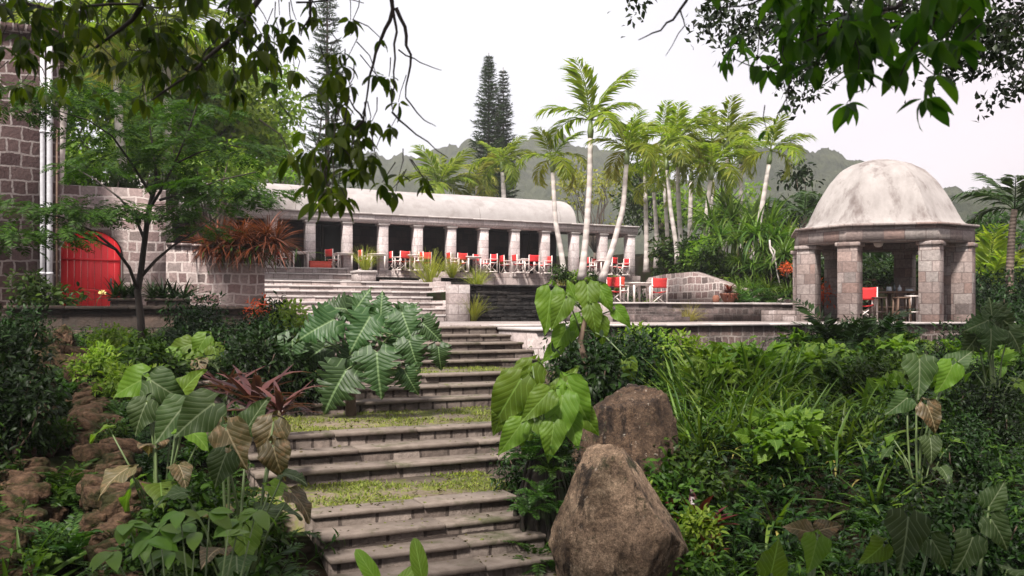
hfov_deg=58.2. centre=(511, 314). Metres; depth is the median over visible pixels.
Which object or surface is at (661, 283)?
folding chair
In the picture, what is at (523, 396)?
elephant ear
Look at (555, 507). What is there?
fern
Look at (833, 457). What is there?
strap leaf clump
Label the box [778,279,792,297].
dracaena
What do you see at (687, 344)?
leafy shrub
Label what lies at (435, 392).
stone steps
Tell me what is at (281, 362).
leafy shrub
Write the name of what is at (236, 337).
leafy shrub
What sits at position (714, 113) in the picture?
palm tree
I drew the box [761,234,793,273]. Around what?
dracaena
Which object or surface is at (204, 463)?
undergrowth
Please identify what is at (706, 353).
heart leaf plant
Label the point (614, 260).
folding chair
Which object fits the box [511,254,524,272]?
folding chair
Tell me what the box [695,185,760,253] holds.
dracaena
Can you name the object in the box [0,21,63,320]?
stone tower
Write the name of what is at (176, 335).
fern
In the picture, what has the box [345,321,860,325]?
terrace floor
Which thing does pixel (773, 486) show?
fern
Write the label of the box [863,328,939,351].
heart leaf plant
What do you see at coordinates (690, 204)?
palm tree
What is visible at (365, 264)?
grass tuft
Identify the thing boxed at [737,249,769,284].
dracaena
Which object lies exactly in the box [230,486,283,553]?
leafy shrub
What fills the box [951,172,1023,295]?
palm tree
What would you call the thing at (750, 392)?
strap leaf clump
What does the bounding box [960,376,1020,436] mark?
leafy shrub
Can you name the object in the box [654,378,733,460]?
strap leaf clump
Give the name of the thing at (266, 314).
leafy shrub
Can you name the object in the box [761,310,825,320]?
stone steps
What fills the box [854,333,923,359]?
heart leaf plant
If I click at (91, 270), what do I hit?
door
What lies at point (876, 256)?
bushy palm
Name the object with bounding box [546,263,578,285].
leafy shrub
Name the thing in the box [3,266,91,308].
leafy shrub
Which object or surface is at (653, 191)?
palm tree
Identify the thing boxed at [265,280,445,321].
stone steps
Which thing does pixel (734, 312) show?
terrace wall
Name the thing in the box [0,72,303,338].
feathery tree
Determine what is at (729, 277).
leafy shrub
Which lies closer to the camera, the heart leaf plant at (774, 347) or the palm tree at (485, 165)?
the heart leaf plant at (774, 347)
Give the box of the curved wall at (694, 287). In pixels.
[642,272,792,302]
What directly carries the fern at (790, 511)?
on the ground at (58, 458)
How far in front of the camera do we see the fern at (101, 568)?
6.50 m
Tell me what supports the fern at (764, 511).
on the ground at (58, 458)
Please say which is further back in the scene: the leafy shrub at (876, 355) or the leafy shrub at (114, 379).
the leafy shrub at (876, 355)
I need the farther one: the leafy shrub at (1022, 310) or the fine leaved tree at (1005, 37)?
the leafy shrub at (1022, 310)
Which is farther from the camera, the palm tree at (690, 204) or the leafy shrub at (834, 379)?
the palm tree at (690, 204)
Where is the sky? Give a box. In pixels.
[0,0,1023,191]
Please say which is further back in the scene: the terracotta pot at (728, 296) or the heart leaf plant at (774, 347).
the terracotta pot at (728, 296)
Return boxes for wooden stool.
[869,297,887,319]
[892,297,911,321]
[903,295,917,321]
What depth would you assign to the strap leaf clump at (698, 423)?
10.27 m
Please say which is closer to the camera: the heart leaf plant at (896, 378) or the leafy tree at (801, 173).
the heart leaf plant at (896, 378)
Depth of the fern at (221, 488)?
8.93 m
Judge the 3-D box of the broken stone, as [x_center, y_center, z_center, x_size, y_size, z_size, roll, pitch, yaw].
[-7.519,0.459,15.406,0.421,0.608,0.444,0,0,0]
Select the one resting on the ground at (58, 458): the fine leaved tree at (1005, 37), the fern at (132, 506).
the fine leaved tree at (1005, 37)
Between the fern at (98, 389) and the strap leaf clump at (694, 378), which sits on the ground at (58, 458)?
the strap leaf clump at (694, 378)
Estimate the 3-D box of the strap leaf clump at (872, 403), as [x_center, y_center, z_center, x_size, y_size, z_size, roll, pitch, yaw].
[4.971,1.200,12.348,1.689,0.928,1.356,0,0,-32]
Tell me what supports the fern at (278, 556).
on the ground at (58, 458)
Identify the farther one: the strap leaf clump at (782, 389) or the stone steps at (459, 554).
the strap leaf clump at (782, 389)
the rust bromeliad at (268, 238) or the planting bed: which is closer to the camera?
the rust bromeliad at (268, 238)
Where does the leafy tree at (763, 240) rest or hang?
on the ground at (58, 458)
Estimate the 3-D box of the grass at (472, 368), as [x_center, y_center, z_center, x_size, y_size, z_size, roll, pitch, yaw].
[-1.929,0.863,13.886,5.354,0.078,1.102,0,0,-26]
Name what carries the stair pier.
on the ground at (58, 458)
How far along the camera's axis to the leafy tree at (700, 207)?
53.56 m
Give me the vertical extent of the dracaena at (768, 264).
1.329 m
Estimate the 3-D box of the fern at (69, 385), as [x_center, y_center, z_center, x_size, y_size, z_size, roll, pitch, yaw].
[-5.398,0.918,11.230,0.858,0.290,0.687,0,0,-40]
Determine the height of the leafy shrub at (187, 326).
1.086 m
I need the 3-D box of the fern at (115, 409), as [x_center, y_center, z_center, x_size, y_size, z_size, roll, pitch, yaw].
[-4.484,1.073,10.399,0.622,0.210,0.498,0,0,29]
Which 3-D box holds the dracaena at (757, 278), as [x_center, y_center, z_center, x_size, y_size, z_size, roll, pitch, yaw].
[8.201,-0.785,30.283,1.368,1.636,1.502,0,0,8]
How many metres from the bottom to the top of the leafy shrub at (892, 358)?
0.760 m
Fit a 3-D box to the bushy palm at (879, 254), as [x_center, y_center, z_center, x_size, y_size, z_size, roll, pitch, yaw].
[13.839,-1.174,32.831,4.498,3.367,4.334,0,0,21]
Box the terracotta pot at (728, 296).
[719,283,738,302]
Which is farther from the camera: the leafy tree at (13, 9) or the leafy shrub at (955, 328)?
the leafy tree at (13, 9)
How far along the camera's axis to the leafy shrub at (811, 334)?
18.05 m
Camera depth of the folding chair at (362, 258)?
41.78 m
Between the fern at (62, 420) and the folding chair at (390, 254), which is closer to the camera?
the fern at (62, 420)
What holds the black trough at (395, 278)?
on the terrace floor
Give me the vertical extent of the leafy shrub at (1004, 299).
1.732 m
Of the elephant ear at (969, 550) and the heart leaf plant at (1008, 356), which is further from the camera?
the heart leaf plant at (1008, 356)
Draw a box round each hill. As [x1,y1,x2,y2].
[61,127,703,276]
[635,141,963,257]
[866,186,1023,266]
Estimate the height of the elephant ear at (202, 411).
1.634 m
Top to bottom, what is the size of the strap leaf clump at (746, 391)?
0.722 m
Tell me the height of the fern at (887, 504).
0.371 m
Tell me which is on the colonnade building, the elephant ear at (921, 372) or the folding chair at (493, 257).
the folding chair at (493, 257)
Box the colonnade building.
[95,174,639,301]
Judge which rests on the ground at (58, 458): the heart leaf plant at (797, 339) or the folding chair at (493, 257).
the heart leaf plant at (797, 339)
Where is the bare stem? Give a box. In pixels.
[769,240,780,284]
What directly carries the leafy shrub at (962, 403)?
on the ground at (58, 458)
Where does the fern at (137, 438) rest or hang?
on the rock outcrop
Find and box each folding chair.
[277,249,289,266]
[324,249,340,267]
[358,250,370,269]
[388,251,400,270]
[394,251,410,270]
[410,251,423,270]
[424,252,431,270]
[446,252,459,271]
[455,253,467,271]
[472,254,487,272]
[483,254,497,272]
[499,255,510,272]
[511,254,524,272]
[525,255,539,273]
[539,256,552,273]
[587,257,597,274]
[606,277,628,301]
[608,257,617,274]
[618,258,629,275]
[646,278,667,301]
[863,287,877,318]
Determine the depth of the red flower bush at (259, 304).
16.10 m
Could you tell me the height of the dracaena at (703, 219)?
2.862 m
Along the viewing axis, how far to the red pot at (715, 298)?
27.24 m
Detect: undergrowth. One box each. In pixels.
[0,323,233,492]
[0,324,344,575]
[535,341,1023,575]
[649,250,917,297]
[792,255,1023,318]
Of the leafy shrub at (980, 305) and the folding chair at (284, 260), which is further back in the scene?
the folding chair at (284, 260)
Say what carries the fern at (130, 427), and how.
on the ground at (58, 458)
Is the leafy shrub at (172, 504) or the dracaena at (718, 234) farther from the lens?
the dracaena at (718, 234)
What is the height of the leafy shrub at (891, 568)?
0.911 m
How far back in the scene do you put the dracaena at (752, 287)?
29.26 m
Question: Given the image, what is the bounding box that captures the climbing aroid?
[535,277,637,380]
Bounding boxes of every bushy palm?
[821,252,886,260]
[863,252,917,268]
[916,218,1007,258]
[975,223,1023,294]
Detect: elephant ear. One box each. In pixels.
[90,363,235,516]
[153,388,311,575]
[165,331,229,379]
[491,354,598,462]
[756,518,841,575]
[859,503,951,575]
[880,349,975,504]
[951,480,1023,575]
[961,297,1023,404]
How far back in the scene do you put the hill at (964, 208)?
189.64 m
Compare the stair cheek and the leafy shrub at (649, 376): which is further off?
the stair cheek
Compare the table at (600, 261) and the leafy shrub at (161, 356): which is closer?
the leafy shrub at (161, 356)
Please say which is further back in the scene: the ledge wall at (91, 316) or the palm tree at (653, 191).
the palm tree at (653, 191)
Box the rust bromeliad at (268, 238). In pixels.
[170,211,330,272]
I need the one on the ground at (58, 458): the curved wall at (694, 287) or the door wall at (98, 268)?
the door wall at (98, 268)
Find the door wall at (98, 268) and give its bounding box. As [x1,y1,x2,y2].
[60,184,264,306]
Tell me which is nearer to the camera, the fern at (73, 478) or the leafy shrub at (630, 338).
the fern at (73, 478)
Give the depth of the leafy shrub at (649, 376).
13.01 m
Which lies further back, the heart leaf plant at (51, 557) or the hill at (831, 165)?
the hill at (831, 165)
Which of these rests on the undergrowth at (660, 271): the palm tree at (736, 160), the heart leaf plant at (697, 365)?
the palm tree at (736, 160)
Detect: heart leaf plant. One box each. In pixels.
[15,544,64,574]
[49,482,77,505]
[675,354,762,397]
[681,340,775,389]
[703,335,796,388]
[733,424,812,473]
[741,405,831,460]
[777,327,842,349]
[785,343,846,389]
[791,338,855,361]
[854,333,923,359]
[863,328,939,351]
[866,370,970,410]
[885,354,938,381]
[940,338,1023,381]
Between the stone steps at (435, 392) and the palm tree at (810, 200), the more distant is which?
the palm tree at (810, 200)
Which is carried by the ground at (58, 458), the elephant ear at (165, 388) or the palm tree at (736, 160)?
the elephant ear at (165, 388)
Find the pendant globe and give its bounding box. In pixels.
[873,243,882,246]
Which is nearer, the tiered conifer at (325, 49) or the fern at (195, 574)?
the fern at (195, 574)
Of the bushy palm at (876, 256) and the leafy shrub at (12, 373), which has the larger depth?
the bushy palm at (876, 256)
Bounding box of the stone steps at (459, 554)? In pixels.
[305,490,556,575]
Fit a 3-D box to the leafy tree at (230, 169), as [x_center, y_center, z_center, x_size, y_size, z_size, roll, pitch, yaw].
[-9.948,-2.410,29.910,3.781,6.727,3.150,0,0,0]
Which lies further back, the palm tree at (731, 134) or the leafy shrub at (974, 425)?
the palm tree at (731, 134)
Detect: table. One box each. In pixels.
[290,251,309,266]
[333,252,353,268]
[367,253,385,269]
[399,254,418,270]
[463,256,481,271]
[520,258,534,273]
[593,260,611,272]
[623,282,651,301]
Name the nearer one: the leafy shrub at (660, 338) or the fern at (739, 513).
the fern at (739, 513)
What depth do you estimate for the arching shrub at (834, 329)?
17.19 m
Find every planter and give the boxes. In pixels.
[89,274,154,305]
[132,276,204,305]
[309,255,331,267]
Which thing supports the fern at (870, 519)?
on the ground at (58, 458)
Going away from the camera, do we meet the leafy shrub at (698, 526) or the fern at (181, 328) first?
the leafy shrub at (698, 526)
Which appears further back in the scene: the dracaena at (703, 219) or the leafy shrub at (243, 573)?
the dracaena at (703, 219)
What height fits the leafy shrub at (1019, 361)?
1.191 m
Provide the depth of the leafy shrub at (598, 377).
10.97 m
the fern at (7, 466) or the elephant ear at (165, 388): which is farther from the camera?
the fern at (7, 466)
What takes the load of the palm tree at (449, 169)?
on the ground at (58, 458)
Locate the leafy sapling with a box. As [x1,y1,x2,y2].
[89,507,275,575]
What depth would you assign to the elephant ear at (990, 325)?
12.54 m
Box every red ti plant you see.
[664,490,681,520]
[671,489,739,526]
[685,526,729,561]
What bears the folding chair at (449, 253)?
on the colonnade building
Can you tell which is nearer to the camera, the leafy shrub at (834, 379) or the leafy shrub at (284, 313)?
the leafy shrub at (834, 379)
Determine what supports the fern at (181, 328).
on the undergrowth
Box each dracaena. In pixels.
[679,193,727,246]
[684,204,751,268]
[689,182,758,251]
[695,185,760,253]
[706,209,765,273]
[712,189,783,260]
[722,205,784,271]
[723,275,750,302]
[724,247,750,281]
[733,271,756,287]
[735,270,772,295]
[736,205,797,274]
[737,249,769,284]
[740,192,805,256]
[741,233,777,267]
[748,270,770,290]
[751,209,806,259]
[753,250,784,286]
[753,273,780,296]
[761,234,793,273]
[773,277,792,294]
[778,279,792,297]
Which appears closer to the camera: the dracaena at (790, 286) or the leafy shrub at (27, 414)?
the leafy shrub at (27, 414)
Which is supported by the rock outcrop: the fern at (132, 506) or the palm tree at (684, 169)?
the fern at (132, 506)
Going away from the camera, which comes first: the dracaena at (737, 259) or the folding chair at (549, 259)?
the dracaena at (737, 259)
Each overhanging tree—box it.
[0,0,447,224]
[638,0,991,144]
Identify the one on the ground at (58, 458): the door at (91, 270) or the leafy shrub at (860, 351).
the leafy shrub at (860, 351)
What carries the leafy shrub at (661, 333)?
on the ground at (58, 458)
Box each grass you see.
[204,365,504,379]
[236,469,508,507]
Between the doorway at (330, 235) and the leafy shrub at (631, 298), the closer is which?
the leafy shrub at (631, 298)
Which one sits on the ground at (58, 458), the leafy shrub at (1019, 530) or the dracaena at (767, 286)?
the leafy shrub at (1019, 530)
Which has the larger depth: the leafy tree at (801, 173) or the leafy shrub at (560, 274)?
the leafy tree at (801, 173)
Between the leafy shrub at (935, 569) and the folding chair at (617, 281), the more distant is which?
the folding chair at (617, 281)
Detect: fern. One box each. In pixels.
[2,460,19,469]
[11,521,100,564]
[23,511,93,562]
[33,457,101,498]
[34,363,84,383]
[36,338,56,346]
[37,364,66,381]
[38,478,82,513]
[40,377,96,398]
[43,416,73,438]
[45,389,96,414]
[73,500,152,536]
[76,561,128,575]
[88,384,106,396]
[88,417,144,438]
[103,399,129,415]
[117,433,166,447]
[118,345,190,371]
[120,414,182,447]
[120,537,159,567]
[121,410,182,440]
[130,511,141,536]
[135,445,195,482]
[147,323,202,342]
[149,431,253,466]
[154,319,193,335]
[157,332,176,348]
[162,567,258,575]
[168,320,195,339]
[170,354,218,377]
[175,542,318,575]
[189,466,259,493]
[190,479,249,495]
[202,354,235,377]
[227,319,249,327]
[248,499,325,543]
[268,559,297,575]
[500,440,565,461]
[503,540,549,575]
[504,492,553,519]
[514,476,564,503]
[518,432,570,450]
[521,550,555,575]
[527,453,574,478]
[538,500,563,512]
[544,440,585,462]
[691,450,737,471]
[714,508,775,536]
[714,535,751,575]
[717,500,770,530]
[719,291,759,302]
[723,519,800,573]
[732,480,792,508]
[733,287,772,302]
[742,472,815,508]
[752,292,779,302]
[756,535,830,570]
[757,290,792,302]
[781,509,820,523]
[804,547,858,572]
[829,533,858,558]
[843,508,880,528]
[844,510,886,536]
[845,488,882,506]
[849,484,939,526]
[861,498,911,523]
[932,487,977,508]
[969,473,1023,498]
[984,446,1023,475]
[985,509,1023,539]
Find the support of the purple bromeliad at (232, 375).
on the ground at (58, 458)
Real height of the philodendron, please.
2.008 m
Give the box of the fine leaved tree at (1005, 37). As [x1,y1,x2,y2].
[607,0,1023,122]
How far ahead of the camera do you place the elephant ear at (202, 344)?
12.54 m
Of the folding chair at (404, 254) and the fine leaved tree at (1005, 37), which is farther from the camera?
the folding chair at (404, 254)
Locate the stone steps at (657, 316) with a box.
[627,311,689,321]
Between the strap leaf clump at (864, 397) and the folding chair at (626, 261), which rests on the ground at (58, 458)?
the strap leaf clump at (864, 397)
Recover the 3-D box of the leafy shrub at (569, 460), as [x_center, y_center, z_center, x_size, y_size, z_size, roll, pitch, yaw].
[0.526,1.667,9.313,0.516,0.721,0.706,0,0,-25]
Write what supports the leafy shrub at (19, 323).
on the ground at (58, 458)
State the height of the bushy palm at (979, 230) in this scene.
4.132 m
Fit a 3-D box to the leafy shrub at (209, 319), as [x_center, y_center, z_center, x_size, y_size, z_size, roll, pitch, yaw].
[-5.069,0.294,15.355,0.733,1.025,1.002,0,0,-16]
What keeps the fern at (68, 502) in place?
on the ground at (58, 458)
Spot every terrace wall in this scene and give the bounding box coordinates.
[488,322,965,360]
[613,302,792,321]
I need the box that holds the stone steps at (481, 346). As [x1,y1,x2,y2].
[211,326,542,369]
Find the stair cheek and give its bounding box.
[379,278,469,320]
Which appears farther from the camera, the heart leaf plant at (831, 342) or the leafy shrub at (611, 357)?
the heart leaf plant at (831, 342)
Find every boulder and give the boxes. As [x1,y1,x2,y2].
[548,443,688,575]
[571,383,679,485]
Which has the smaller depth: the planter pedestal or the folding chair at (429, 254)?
the planter pedestal
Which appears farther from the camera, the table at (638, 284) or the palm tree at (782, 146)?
the palm tree at (782, 146)
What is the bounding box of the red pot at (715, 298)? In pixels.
[712,295,719,302]
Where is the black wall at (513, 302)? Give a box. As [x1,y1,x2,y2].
[461,284,613,320]
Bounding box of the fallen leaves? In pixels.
[248,366,556,575]
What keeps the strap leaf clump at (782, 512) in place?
on the ground at (58, 458)
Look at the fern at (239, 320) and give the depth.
15.92 m
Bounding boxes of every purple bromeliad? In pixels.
[197,365,310,410]
[202,366,265,397]
[233,379,327,417]
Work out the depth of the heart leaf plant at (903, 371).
13.31 m
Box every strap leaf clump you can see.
[2,557,88,575]
[16,521,87,575]
[638,350,765,422]
[641,345,721,406]
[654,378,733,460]
[656,335,788,421]
[671,355,793,428]
[672,380,768,449]
[676,396,752,466]
[688,378,767,427]
[690,385,810,471]
[693,334,813,409]
[703,415,813,465]
[712,381,780,406]
[718,352,827,418]
[725,381,854,459]
[727,439,840,488]
[733,482,816,551]
[757,373,803,405]
[768,339,841,404]
[782,381,837,412]
[793,378,872,431]
[794,378,850,429]
[796,462,962,519]
[798,377,909,426]
[806,401,924,464]
[806,405,906,475]
[813,401,891,440]
[817,404,957,459]
[819,368,889,416]
[823,413,910,462]
[825,408,901,455]
[827,437,914,497]
[829,416,951,460]
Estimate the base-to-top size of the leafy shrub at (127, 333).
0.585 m
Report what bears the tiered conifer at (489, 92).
on the ground at (58, 458)
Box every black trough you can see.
[376,277,420,281]
[439,277,473,284]
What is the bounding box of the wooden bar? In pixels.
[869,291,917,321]
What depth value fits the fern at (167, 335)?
14.67 m
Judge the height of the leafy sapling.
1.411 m
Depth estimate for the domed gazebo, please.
23.85 m
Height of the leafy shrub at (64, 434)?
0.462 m
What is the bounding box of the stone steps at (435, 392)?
[194,371,500,416]
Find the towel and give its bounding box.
[612,277,624,287]
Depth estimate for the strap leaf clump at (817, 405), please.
11.24 m
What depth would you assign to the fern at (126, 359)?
12.31 m
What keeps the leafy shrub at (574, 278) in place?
on the planting bed
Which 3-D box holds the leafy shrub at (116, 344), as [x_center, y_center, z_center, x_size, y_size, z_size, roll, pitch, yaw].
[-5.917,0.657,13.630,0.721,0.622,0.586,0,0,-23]
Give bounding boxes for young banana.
[354,538,427,575]
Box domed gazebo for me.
[790,159,979,321]
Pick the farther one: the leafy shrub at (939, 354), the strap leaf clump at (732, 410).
the leafy shrub at (939, 354)
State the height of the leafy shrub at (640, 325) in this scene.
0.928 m
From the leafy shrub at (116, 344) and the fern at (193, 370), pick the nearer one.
the fern at (193, 370)
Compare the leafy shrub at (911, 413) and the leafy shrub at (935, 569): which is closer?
the leafy shrub at (935, 569)
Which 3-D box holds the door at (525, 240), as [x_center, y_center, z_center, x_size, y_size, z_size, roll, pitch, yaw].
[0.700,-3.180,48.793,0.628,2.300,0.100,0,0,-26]
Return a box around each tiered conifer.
[295,0,359,188]
[463,55,512,197]
[490,70,521,197]
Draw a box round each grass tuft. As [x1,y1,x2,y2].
[348,244,388,269]
[401,248,460,282]
[440,255,467,277]
[459,264,493,283]
[461,293,494,320]
[674,302,707,321]
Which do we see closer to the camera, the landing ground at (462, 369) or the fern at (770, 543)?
the fern at (770, 543)
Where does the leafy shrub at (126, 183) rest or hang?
on the ground at (58, 458)
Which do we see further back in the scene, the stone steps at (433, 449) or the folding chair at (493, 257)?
the folding chair at (493, 257)
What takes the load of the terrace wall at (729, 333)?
on the ground at (58, 458)
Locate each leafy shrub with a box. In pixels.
[0,297,54,350]
[0,308,65,388]
[0,311,33,368]
[0,317,37,358]
[0,340,72,446]
[0,364,68,460]
[0,366,46,417]
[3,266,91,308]
[13,430,49,454]
[28,414,81,456]
[32,523,76,565]
[62,346,123,385]
[64,158,216,226]
[78,339,123,369]
[81,322,133,347]
[85,417,133,442]
[88,338,124,360]
[91,359,149,419]
[106,531,199,575]
[108,327,137,348]
[109,342,166,373]
[114,328,171,365]
[114,509,222,575]
[116,336,143,358]
[119,335,204,378]
[119,363,173,420]
[132,470,247,551]
[143,488,289,572]
[154,284,229,336]
[168,318,226,344]
[185,301,230,336]
[197,564,271,575]
[201,319,245,350]
[208,329,283,404]
[214,325,261,376]
[216,311,263,342]
[217,323,312,412]
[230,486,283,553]
[235,312,283,340]
[245,318,283,355]
[247,290,295,333]
[255,315,304,369]
[266,346,325,415]
[268,297,312,335]
[487,442,531,495]
[540,315,593,383]
[545,329,652,405]
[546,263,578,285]
[560,335,606,371]
[562,445,580,485]
[563,334,597,376]
[565,336,650,405]
[567,269,594,283]
[570,332,639,377]
[570,334,637,382]
[573,330,628,376]
[579,319,676,377]
[586,269,604,283]
[600,275,626,299]
[608,324,654,348]
[609,328,678,389]
[615,320,670,347]
[617,328,676,359]
[623,340,675,373]
[624,327,679,357]
[625,288,645,301]
[637,457,718,524]
[643,435,748,507]
[647,235,679,271]
[648,476,664,505]
[658,327,709,377]
[667,529,732,575]
[668,233,704,267]
[671,502,729,570]
[673,235,697,252]
[678,234,724,270]
[693,239,733,275]
[720,274,740,282]
[797,343,846,390]
[799,318,842,337]
[825,350,854,382]
[829,312,873,342]
[834,357,886,399]
[842,511,931,575]
[843,312,905,338]
[845,346,907,386]
[846,350,880,368]
[858,348,910,370]
[874,380,966,455]
[882,389,947,437]
[887,463,1005,549]
[905,503,989,575]
[911,334,962,360]
[924,481,1023,575]
[931,314,1002,349]
[934,380,986,430]
[934,421,1006,498]
[946,406,994,464]
[960,357,998,394]
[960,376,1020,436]
[962,352,1001,392]
[971,531,1023,575]
[975,264,1004,307]
[975,267,988,304]
[975,280,1013,315]
[981,280,1023,321]
[983,298,1023,330]
[984,397,1023,455]
[993,261,1023,319]
[1008,322,1023,377]
[1012,299,1023,321]
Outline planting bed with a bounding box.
[426,292,445,300]
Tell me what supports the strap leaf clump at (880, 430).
on the ground at (58, 458)
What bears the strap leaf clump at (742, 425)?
on the ground at (58, 458)
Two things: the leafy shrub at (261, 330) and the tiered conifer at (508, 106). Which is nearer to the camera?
the leafy shrub at (261, 330)
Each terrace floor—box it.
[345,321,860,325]
[563,303,612,321]
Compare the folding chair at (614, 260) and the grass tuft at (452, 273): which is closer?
the grass tuft at (452, 273)
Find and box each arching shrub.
[765,316,867,355]
[776,298,926,360]
[813,313,927,356]
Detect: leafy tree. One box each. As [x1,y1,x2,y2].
[0,0,134,146]
[64,60,186,187]
[84,11,278,212]
[138,51,312,233]
[141,136,272,242]
[258,161,302,184]
[267,158,338,185]
[550,159,625,265]
[609,152,701,243]
[643,180,771,255]
[735,211,798,255]
[760,159,825,242]
[967,202,1023,262]
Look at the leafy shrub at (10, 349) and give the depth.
11.18 m
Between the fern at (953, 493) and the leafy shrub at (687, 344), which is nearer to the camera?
the fern at (953, 493)
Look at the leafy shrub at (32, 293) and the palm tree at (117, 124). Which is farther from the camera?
the palm tree at (117, 124)
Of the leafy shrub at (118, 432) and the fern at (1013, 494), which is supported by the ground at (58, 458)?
the fern at (1013, 494)
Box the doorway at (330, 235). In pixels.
[321,224,340,267]
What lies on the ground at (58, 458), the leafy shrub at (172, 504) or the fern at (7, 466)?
the leafy shrub at (172, 504)
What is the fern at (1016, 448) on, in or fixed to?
on the ground at (58, 458)
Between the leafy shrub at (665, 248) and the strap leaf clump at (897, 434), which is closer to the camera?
the strap leaf clump at (897, 434)
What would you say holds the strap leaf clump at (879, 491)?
on the ground at (58, 458)
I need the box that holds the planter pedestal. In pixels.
[350,270,376,280]
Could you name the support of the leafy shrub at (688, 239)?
on the ground at (58, 458)
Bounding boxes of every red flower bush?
[242,293,273,323]
[778,259,792,278]
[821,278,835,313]
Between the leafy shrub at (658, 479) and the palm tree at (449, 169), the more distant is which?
the palm tree at (449, 169)
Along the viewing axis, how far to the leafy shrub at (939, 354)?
14.81 m
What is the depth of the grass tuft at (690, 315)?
25.20 m
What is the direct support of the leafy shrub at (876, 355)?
on the ground at (58, 458)
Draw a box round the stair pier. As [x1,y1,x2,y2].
[497,327,578,369]
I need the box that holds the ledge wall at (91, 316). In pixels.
[3,305,269,342]
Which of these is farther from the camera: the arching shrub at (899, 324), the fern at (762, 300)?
the fern at (762, 300)
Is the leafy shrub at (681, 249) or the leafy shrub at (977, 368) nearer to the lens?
the leafy shrub at (977, 368)
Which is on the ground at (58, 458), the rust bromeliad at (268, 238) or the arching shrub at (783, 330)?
the arching shrub at (783, 330)
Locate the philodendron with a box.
[270,287,451,415]
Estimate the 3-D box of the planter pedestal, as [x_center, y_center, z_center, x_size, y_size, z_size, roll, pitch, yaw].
[-5.390,-1.355,33.419,0.746,0.450,0.900,0,0,-26]
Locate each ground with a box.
[0,254,1023,575]
[204,366,554,383]
[206,406,490,440]
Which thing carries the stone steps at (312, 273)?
on the terrace floor
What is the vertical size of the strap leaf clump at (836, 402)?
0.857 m
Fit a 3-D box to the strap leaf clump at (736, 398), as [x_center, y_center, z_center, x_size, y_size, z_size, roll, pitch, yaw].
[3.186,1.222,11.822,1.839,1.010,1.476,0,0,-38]
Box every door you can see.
[61,231,120,305]
[520,232,530,273]
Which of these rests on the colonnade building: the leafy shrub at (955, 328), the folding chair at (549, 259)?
the folding chair at (549, 259)
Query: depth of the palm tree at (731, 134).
37.62 m
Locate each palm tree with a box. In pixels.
[7,0,156,183]
[52,0,192,181]
[110,0,238,240]
[393,144,484,195]
[449,152,506,196]
[468,135,540,197]
[516,126,586,277]
[531,57,642,280]
[585,106,676,282]
[602,120,673,271]
[621,147,675,267]
[627,100,705,240]
[633,122,709,263]
[635,100,731,251]
[660,150,722,242]
[664,128,759,242]
[679,105,755,238]
[684,93,779,255]
[718,120,775,254]
[736,112,817,259]
[762,190,823,253]
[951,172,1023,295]
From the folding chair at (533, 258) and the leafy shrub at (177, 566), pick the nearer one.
the leafy shrub at (177, 566)
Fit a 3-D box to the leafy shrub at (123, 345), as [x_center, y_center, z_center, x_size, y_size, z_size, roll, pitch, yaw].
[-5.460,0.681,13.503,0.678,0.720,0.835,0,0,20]
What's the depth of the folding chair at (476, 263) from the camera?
44.50 m
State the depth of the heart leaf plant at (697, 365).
12.24 m
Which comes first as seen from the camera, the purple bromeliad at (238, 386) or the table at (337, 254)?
the purple bromeliad at (238, 386)
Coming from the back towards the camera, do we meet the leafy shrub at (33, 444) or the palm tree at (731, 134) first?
the palm tree at (731, 134)
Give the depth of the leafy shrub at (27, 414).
8.84 m
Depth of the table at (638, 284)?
30.57 m
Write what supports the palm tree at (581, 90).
on the planting bed
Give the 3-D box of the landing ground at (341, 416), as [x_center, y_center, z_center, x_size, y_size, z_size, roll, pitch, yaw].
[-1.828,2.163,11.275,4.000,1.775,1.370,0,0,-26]
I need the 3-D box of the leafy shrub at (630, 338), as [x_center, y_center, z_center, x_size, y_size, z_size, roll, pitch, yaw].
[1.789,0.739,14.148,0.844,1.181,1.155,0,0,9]
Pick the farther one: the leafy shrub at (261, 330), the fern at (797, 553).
the leafy shrub at (261, 330)
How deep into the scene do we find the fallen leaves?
9.33 m
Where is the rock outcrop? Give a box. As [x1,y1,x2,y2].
[0,338,159,575]
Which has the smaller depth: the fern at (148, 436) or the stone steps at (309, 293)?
the fern at (148, 436)
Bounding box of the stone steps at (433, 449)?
[246,421,525,489]
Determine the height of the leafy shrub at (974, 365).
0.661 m
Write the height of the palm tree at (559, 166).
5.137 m
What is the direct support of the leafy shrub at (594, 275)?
on the planting bed
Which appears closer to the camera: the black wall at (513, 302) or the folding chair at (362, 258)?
the black wall at (513, 302)
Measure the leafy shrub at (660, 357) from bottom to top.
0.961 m
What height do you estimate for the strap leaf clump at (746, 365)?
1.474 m
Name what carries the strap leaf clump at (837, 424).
on the ground at (58, 458)
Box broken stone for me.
[52,324,76,345]
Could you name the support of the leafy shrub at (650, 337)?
on the ground at (58, 458)
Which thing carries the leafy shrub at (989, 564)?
on the ground at (58, 458)
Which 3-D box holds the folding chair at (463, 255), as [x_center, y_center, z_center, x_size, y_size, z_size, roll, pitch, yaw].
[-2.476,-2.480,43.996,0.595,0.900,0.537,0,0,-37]
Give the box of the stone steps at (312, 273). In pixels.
[265,266,350,280]

